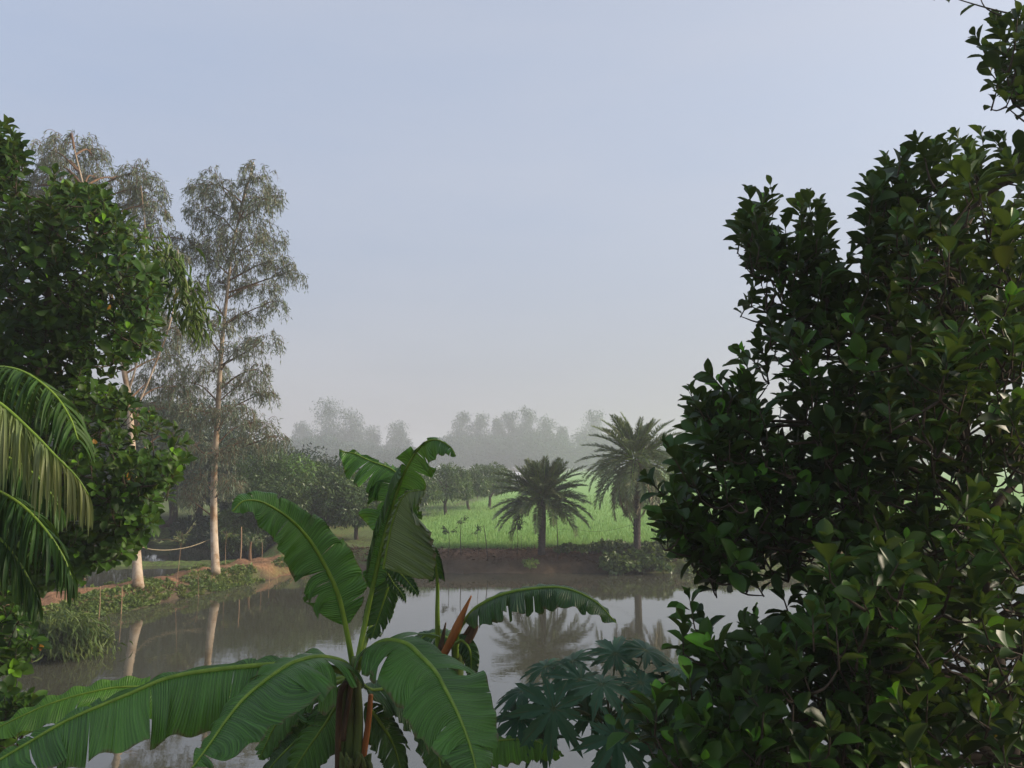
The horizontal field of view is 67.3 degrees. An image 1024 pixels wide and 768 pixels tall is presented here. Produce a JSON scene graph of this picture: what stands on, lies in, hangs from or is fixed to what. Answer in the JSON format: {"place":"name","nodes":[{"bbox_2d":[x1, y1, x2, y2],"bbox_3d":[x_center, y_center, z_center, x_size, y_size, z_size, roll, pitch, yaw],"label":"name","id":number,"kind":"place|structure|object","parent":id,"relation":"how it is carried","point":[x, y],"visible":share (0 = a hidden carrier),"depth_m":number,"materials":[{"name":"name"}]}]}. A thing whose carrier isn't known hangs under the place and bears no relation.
{"place":"outdoors","nodes":[
{"label":"outdoors","id":0,"kind":"place"},
{"bbox_2d":[0,544,1023,767],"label":"pond water","id":1,"kind":"structure","parent":0,"point":[277,617],"depth_m":23.30,"materials":[{"name":"grey liquid"}]},
{"bbox_2d":[0,0,1023,467],"label":"sky","id":2,"kind":"structure","parent":0,"point":[495,207],"materials":[{"name":"blue"}]},
{"bbox_2d":[7,468,1023,625],"bbox_3d":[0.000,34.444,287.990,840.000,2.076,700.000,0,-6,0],"label":"ground","id":3,"kind":"structure","parent":0,"point":[267,567],"depth_m":36.16,"materials":[{"name":"green plant"}]},
{"bbox_2d":[0,366,95,625],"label":"coconut palm","id":4,"kind":"object","parent":3,"relation":"on","point":[41,474],"visible":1,"depth_m":5.29,"materials":[{"name":"green plant"}]},
{"bbox_2d":[5,606,132,662],"bbox_3d":[-12.056,7.016,20.395,4.562,2.582,3.052,-4,-7,34],"label":"water bush","id":5,"kind":"object","parent":3,"relation":"on","point":[65,632],"visible":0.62,"depth_m":19.53,"materials":[{"name":"green plant"}]},
{"bbox_2d":[0,114,198,752],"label":"jackfruit tree","id":6,"kind":"object","parent":3,"relation":"on","point":[75,309],"visible":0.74,"depth_m":8.26,"materials":[{"name":"green plant"}]},
{"bbox_2d":[0,129,199,588],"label":"eucalyptus tree","id":7,"kind":"object","parent":3,"relation":"on","point":[135,186],"visible":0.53,"depth_m":29.93,"materials":[{"name":"green plant"}]},
{"bbox_2d":[142,539,209,550],"bbox_3d":[-13.268,6.362,30.216,0.324,0.333,3.546,-2,-6,22],"label":"rope","id":8,"kind":"object","parent":7,"relation":"attached to","point":[178,548],"visible":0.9,"depth_m":30.40,"materials":[{"name":"beige fabric"}]},
{"bbox_2d":[47,392,165,520],"bbox_3d":[-27.632,4.841,50.593,9.205,9.703,9.491,0,-6,0],"label":"shade tree","id":9,"kind":"object","parent":3,"relation":"on","point":[91,425],"visible":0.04,"depth_m":48.98,"materials":[{"name":"green plant"}]},
{"bbox_2d":[7,214,220,354],"bbox_3d":[-5.918,2.281,9.756,4.459,8.987,0.941,-1,-6,6],"label":"bamboo clump","id":10,"kind":"object","parent":3,"relation":"on","point":[193,316],"visible":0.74,"depth_m":9.89,"materials":[{"name":"green plant"}]},
{"bbox_2d":[75,381,159,502],"bbox_3d":[-29.970,5.243,57.861,10.321,10.663,9.869,0,-6,0],"label":"shade tree","id":11,"kind":"object","parent":3,"relation":"on","point":[134,408],"depth_m":57.00,"materials":[{"name":"green plant"}]},
{"bbox_2d":[15,555,287,625],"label":"bank weeds","id":12,"kind":"object","parent":3,"relation":"on","point":[222,583],"visible":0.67,"depth_m":27.86,"materials":[{"name":"green plant"}]},
{"bbox_2d":[99,395,230,527],"bbox_3d":[-22.622,5.002,49.666,8.479,9.110,8.816,0,-6,0],"label":"shade tree","id":13,"kind":"object","parent":3,"relation":"on","point":[169,521],"visible":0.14,"depth_m":48.84,"materials":[{"name":"green plant"}]},
{"bbox_2d":[150,521,195,586],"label":"sapling","id":14,"kind":"object","parent":3,"relation":"on","point":[182,539],"visible":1,"depth_m":28.92,"materials":[{"name":"green plant"}]},
{"bbox_2d":[167,511,209,544],"bbox_3d":[-19.638,8.872,47.478,3.168,1.996,3.034,4,-7,-34],"label":"pond bush","id":15,"kind":"object","parent":3,"relation":"on","point":[179,524],"visible":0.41,"depth_m":46.66,"materials":[{"name":"green plant"}]},
{"bbox_2d":[184,571,206,595],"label":"sapling","id":16,"kind":"object","parent":3,"relation":"on","point":[198,578],"visible":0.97,"depth_m":28.67,"materials":[{"name":"green plant"}]},
{"bbox_2d":[183,517,209,546],"bbox_3d":[-18.046,9.061,46.970,4.395,2.359,4.322,0,-6,0],"label":"pond bush","id":17,"kind":"object","parent":3,"relation":"on","point":[193,539],"visible":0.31,"depth_m":45.72,"materials":[{"name":"green plant"}]},
{"bbox_2d":[153,395,282,516],"bbox_3d":[-23.190,5.547,58.792,11.009,9.983,11.313,0,-6,0],"label":"shade tree","id":18,"kind":"object","parent":3,"relation":"on","point":[223,428],"visible":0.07,"depth_m":58.42,"materials":[{"name":"green plant"}]},
{"bbox_2d":[164,429,285,509],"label":"shade tree","id":19,"kind":"object","parent":3,"relation":"on","point":[210,439],"visible":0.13,"depth_m":48.63,"materials":[{"name":"green plant"}]},
{"bbox_2d":[220,530,237,563],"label":"sapling","id":20,"kind":"object","parent":3,"relation":"on","point":[229,534],"visible":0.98,"depth_m":33.15,"materials":[{"name":"green plant"}]},
{"bbox_2d":[162,159,307,574],"bbox_3d":[-12.014,-0.759,31.689,6.834,16.943,5.005,-1,-6,11],"label":"eucalyptus tree","id":21,"kind":"object","parent":3,"relation":"on","point":[218,414],"visible":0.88,"depth_m":31.61,"materials":[{"name":"green plant"}]},
{"bbox_2d":[205,506,271,558],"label":"mango tree","id":22,"kind":"object","parent":3,"relation":"on","point":[227,522],"visible":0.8,"depth_m":39.00,"materials":[{"name":"green plant"}]},
{"bbox_2d":[240,527,241,559],"bbox_3d":[-12.040,7.139,34.158,0.085,1.564,0.061,0,-6,0],"label":"wooden stake","id":23,"kind":"object","parent":3,"relation":"on","point":[241,544],"visible":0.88,"depth_m":34.13,"materials":[{"name":"brown wood"}]},
{"bbox_2d":[217,460,280,513],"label":"shade tree","id":24,"kind":"object","parent":3,"relation":"on","point":[224,505],"visible":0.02,"depth_m":47.14,"materials":[{"name":"green plant"}]},
{"bbox_2d":[244,533,269,560],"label":"sapling","id":25,"kind":"object","parent":3,"relation":"on","point":[249,554],"visible":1,"depth_m":34.45,"materials":[{"name":"green plant"}]},
{"bbox_2d":[245,523,285,550],"bbox_3d":[-14.263,9.052,45.415,3.825,2.256,3.746,0,-6,0],"label":"pond bush","id":26,"kind":"object","parent":3,"relation":"on","point":[271,541],"visible":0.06,"depth_m":44.47,"materials":[{"name":"green plant"}]},
{"bbox_2d":[225,444,330,543],"bbox_3d":[-12.455,5.885,41.178,5.814,5.448,5.912,0,-6,0],"label":"mango tree","id":27,"kind":"object","parent":3,"relation":"on","point":[276,468],"visible":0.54,"depth_m":40.32,"materials":[{"name":"green plant"}]},
{"bbox_2d":[0,437,563,767],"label":"banana plant","id":28,"kind":"object","parent":3,"relation":"on","point":[268,702],"visible":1,"depth_m":5.10,"materials":[{"name":"green plant"}]},
{"bbox_2d":[255,440,328,464],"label":"shade tree","id":29,"kind":"object","parent":3,"relation":"on","point":[296,451],"visible":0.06,"depth_m":56.87,"materials":[{"name":"green plant"}]},
{"bbox_2d":[290,421,313,446],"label":"tree","id":30,"kind":"object","parent":3,"relation":"on","point":[301,429],"visible":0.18,"depth_m":397.20,"materials":[{"name":"grey plant"}]},
{"bbox_2d":[278,458,334,501],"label":"mango tree","id":31,"kind":"object","parent":3,"relation":"on","point":[322,466],"visible":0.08,"depth_m":42.88,"materials":[{"name":"green plant"}]},
{"bbox_2d":[282,433,363,464],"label":"tree","id":32,"kind":"object","parent":3,"relation":"on","point":[327,444],"visible":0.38,"depth_m":307.38,"materials":[{"name":"grey plant"}]},
{"bbox_2d":[298,396,356,445],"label":"tree","id":33,"kind":"object","parent":3,"relation":"on","point":[328,430],"visible":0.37,"depth_m":385.55,"materials":[{"name":"grey plant"}]},
{"bbox_2d":[295,466,376,525],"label":"mango tree","id":34,"kind":"object","parent":3,"relation":"on","point":[325,505],"visible":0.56,"depth_m":40.37,"materials":[{"name":"green plant"}]},
{"bbox_2d":[302,455,369,517],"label":"shade tree","id":35,"kind":"object","parent":3,"relation":"on","point":[338,463],"visible":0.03,"depth_m":50.61,"materials":[{"name":"green plant"}]},
{"bbox_2d":[322,479,382,539],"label":"mango tree","id":36,"kind":"object","parent":3,"relation":"on","point":[348,512],"visible":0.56,"depth_m":40.05,"materials":[{"name":"green plant"}]},
{"bbox_2d":[333,406,373,445],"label":"tree","id":37,"kind":"object","parent":3,"relation":"on","point":[355,433],"visible":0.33,"depth_m":385.91,"materials":[{"name":"grey plant"}]},
{"bbox_2d":[321,441,387,468],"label":"tree","id":38,"kind":"object","parent":3,"relation":"on","point":[370,450],"visible":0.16,"depth_m":340.04,"materials":[{"name":"grey plant"}]},
{"bbox_2d":[360,424,383,446],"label":"tree","id":39,"kind":"object","parent":3,"relation":"on","point":[374,437],"visible":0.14,"depth_m":397.98,"materials":[{"name":"grey plant"}]},
{"bbox_2d":[382,420,415,452],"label":"tree","id":40,"kind":"object","parent":3,"relation":"on","point":[399,441],"visible":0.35,"depth_m":396.64,"materials":[{"name":"grey plant"}]},
{"bbox_2d":[372,446,438,468],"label":"tree","id":41,"kind":"object","parent":3,"relation":"on","point":[389,457],"visible":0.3,"depth_m":309.25,"materials":[{"name":"grey plant"}]},
{"bbox_2d":[384,467,445,510],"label":"mango tree","id":42,"kind":"object","parent":3,"relation":"on","point":[433,492],"visible":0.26,"depth_m":55.48,"materials":[{"name":"green plant"}]},
{"bbox_2d":[419,460,475,514],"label":"mango tree","id":43,"kind":"object","parent":3,"relation":"on","point":[459,491],"visible":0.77,"depth_m":60.37,"materials":[{"name":"green plant"}]},
{"bbox_2d":[441,526,457,553],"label":"sapling","id":44,"kind":"object","parent":3,"relation":"on","point":[444,530],"visible":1,"depth_m":36.23,"materials":[{"name":"green plant"}]},
{"bbox_2d":[437,434,472,466],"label":"tree","id":45,"kind":"object","parent":3,"relation":"on","point":[448,440],"visible":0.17,"depth_m":373.08,"materials":[{"name":"grey plant"}]},
{"bbox_2d":[442,411,484,468],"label":"tree","id":46,"kind":"object","parent":3,"relation":"on","point":[462,422],"visible":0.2,"depth_m":397.29,"materials":[{"name":"grey plant"}]},
{"bbox_2d":[457,515,469,554],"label":"sapling","id":47,"kind":"object","parent":3,"relation":"on","point":[459,521],"visible":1,"depth_m":36.15,"materials":[{"name":"green plant"}]},
{"bbox_2d":[451,473,493,509],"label":"mango tree","id":48,"kind":"object","parent":3,"relation":"on","point":[483,485],"visible":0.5,"depth_m":66.62,"materials":[{"name":"green plant"}]},
{"bbox_2d":[471,524,481,553],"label":"sapling","id":49,"kind":"object","parent":3,"relation":"on","point":[478,529],"visible":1,"depth_m":36.15,"materials":[{"name":"green plant"}]},
{"bbox_2d":[464,411,491,469],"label":"tree","id":50,"kind":"object","parent":3,"relation":"on","point":[481,423],"visible":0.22,"depth_m":401.07,"materials":[{"name":"grey plant"}]},
{"bbox_2d":[436,434,524,468],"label":"tree","id":51,"kind":"object","parent":3,"relation":"on","point":[474,460],"visible":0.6,"depth_m":358.70,"materials":[{"name":"grey plant"}]},
{"bbox_2d":[468,461,514,507],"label":"mango tree","id":52,"kind":"object","parent":3,"relation":"on","point":[486,470],"visible":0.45,"depth_m":69.08,"materials":[{"name":"green plant"}]},
{"bbox_2d":[486,415,513,466],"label":"tree","id":53,"kind":"object","parent":3,"relation":"on","point":[497,425],"visible":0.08,"depth_m":396.06,"materials":[{"name":"grey plant"}]},
{"bbox_2d":[495,409,523,469],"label":"tree","id":54,"kind":"object","parent":3,"relation":"on","point":[510,422],"visible":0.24,"depth_m":392.00,"materials":[{"name":"grey plant"}]},
{"bbox_2d":[416,544,616,767],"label":"banana plant","id":55,"kind":"object","parent":3,"relation":"on","point":[462,647],"visible":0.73,"depth_m":5.89,"materials":[{"name":"green plant"}]},
{"bbox_2d":[516,515,525,553],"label":"sapling","id":56,"kind":"object","parent":3,"relation":"on","point":[519,524],"visible":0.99,"depth_m":36.12,"materials":[{"name":"green plant"}]},
{"bbox_2d":[507,405,538,469],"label":"tree","id":57,"kind":"object","parent":3,"relation":"on","point":[527,420],"visible":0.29,"depth_m":387.69,"materials":[{"name":"grey plant"}]},
{"bbox_2d":[477,429,580,467],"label":"tree","id":58,"kind":"object","parent":3,"relation":"on","point":[538,448],"visible":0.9,"depth_m":350.02,"materials":[{"name":"grey plant"}]},
{"bbox_2d":[521,558,539,571],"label":"creeper shrub","id":59,"kind":"object","parent":3,"relation":"on","point":[529,563],"visible":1,"depth_m":34.05,"materials":[{"name":"green plant"}]},
{"bbox_2d":[490,455,592,554],"bbox_3d":[1.402,5.637,36.024,5.032,4.667,5.245,0,-6,0],"label":"date palm","id":60,"kind":"object","parent":3,"relation":"on","point":[542,480],"visible":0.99,"depth_m":35.67,"materials":[{"name":"green plant"}]},
{"bbox_2d":[534,414,566,466],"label":"tree","id":61,"kind":"object","parent":3,"relation":"on","point":[544,425],"visible":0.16,"depth_m":393.61,"materials":[{"name":"grey plant"}]},
{"bbox_2d":[557,426,572,450],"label":"tree","id":62,"kind":"object","parent":3,"relation":"on","point":[563,431],"visible":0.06,"depth_m":398.36,"materials":[{"name":"grey plant"}]},
{"bbox_2d":[544,436,608,470],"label":"tree","id":63,"kind":"object","parent":3,"relation":"on","point":[583,451],"visible":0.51,"depth_m":356.55,"materials":[{"name":"grey plant"}]},
{"bbox_2d":[552,541,602,555],"bbox_3d":[3.056,7.700,36.014,2.394,0.663,1.074,0,-6,0],"label":"creeper shrub","id":64,"kind":"object","parent":3,"relation":"on","point":[583,548],"visible":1,"depth_m":35.80,"materials":[{"name":"green plant"}]},
{"bbox_2d":[568,409,609,454],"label":"tree","id":65,"kind":"object","parent":3,"relation":"on","point":[584,435],"visible":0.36,"depth_m":406.51,"materials":[{"name":"grey plant"}]},
{"bbox_2d":[494,635,705,767],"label":"papaya plant","id":66,"kind":"object","parent":3,"relation":"on","point":[543,717],"visible":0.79,"depth_m":5.42,"materials":[{"name":"green plant"}]},
{"bbox_2d":[592,437,634,470],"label":"tree","id":67,"kind":"object","parent":3,"relation":"on","point":[609,443],"visible":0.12,"depth_m":372.81,"materials":[{"name":"grey plant"}]},
{"bbox_2d":[326,545,931,563],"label":"bank litter","id":68,"kind":"object","parent":3,"relation":"on","point":[472,549],"visible":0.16,"depth_m":36.26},
{"bbox_2d":[574,412,685,551],"bbox_3d":[5.902,4.608,36.105,5.727,6.726,6.012,-3,-7,31],"label":"date palm","id":69,"kind":"object","parent":3,"relation":"on","point":[628,489],"visible":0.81,"depth_m":35.50,"materials":[{"name":"green plant"}]},
{"bbox_2d":[595,538,674,574],"bbox_3d":[5.629,7.978,35.471,4.005,1.584,2.526,0,-6,0],"label":"creeper shrub","id":70,"kind":"object","parent":3,"relation":"on","point":[650,555],"visible":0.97,"depth_m":35.10,"materials":[{"name":"green plant"}]},
{"bbox_2d":[631,442,687,469],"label":"tree","id":71,"kind":"object","parent":3,"relation":"on","point":[663,448],"visible":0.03,"depth_m":369.78,"materials":[{"name":"grey plant"}]},
{"bbox_2d":[681,417,713,465],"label":"tree","id":72,"kind":"object","parent":3,"relation":"on","point":[683,418],"visible":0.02,"depth_m":406.60,"materials":[{"name":"grey plant"}]},
{"bbox_2d":[419,493,982,548],"bbox_3d":[24.614,10.816,66.820,71.293,0.606,60.412,0,-6,0],"label":"rice crop","id":73,"kind":"object","parent":3,"relation":"on","point":[492,543],"visible":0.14,"depth_m":46.63,"materials":[{"name":"green plant"}]},
{"bbox_2d":[683,557,757,574],"bbox_3d":[9.514,8.196,35.244,3.758,1.237,1.514,0,-6,0],"label":"creeper shrub","id":74,"kind":"object","parent":3,"relation":"on","point":[689,568],"visible":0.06,"depth_m":34.70,"materials":[{"name":"green plant"}]},
{"bbox_2d":[752,429,810,457],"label":"tree","id":75,"kind":"object","parent":3,"relation":"on","point":[788,431],"visible":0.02,"depth_m":390.13,"materials":[{"name":"grey plant"}]},
{"bbox_2d":[604,0,1023,767],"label":"jackfruit tree","id":76,"kind":"object","parent":3,"relation":"on","point":[870,634],"visible":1,"depth_m":4.07,"materials":[{"name":"green plant"}]},
{"bbox_2d":[893,434,955,463],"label":"tree","id":77,"kind":"object","parent":3,"relation":"on","point":[925,461],"visible":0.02,"depth_m":385.57,"materials":[{"name":"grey plant"}]},
{"bbox_2d":[944,428,985,453],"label":"tree","id":78,"kind":"object","parent":3,"relation":"on","point":[982,433],"visible":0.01,"depth_m":394.85,"materials":[{"name":"grey plant"}]}
]}

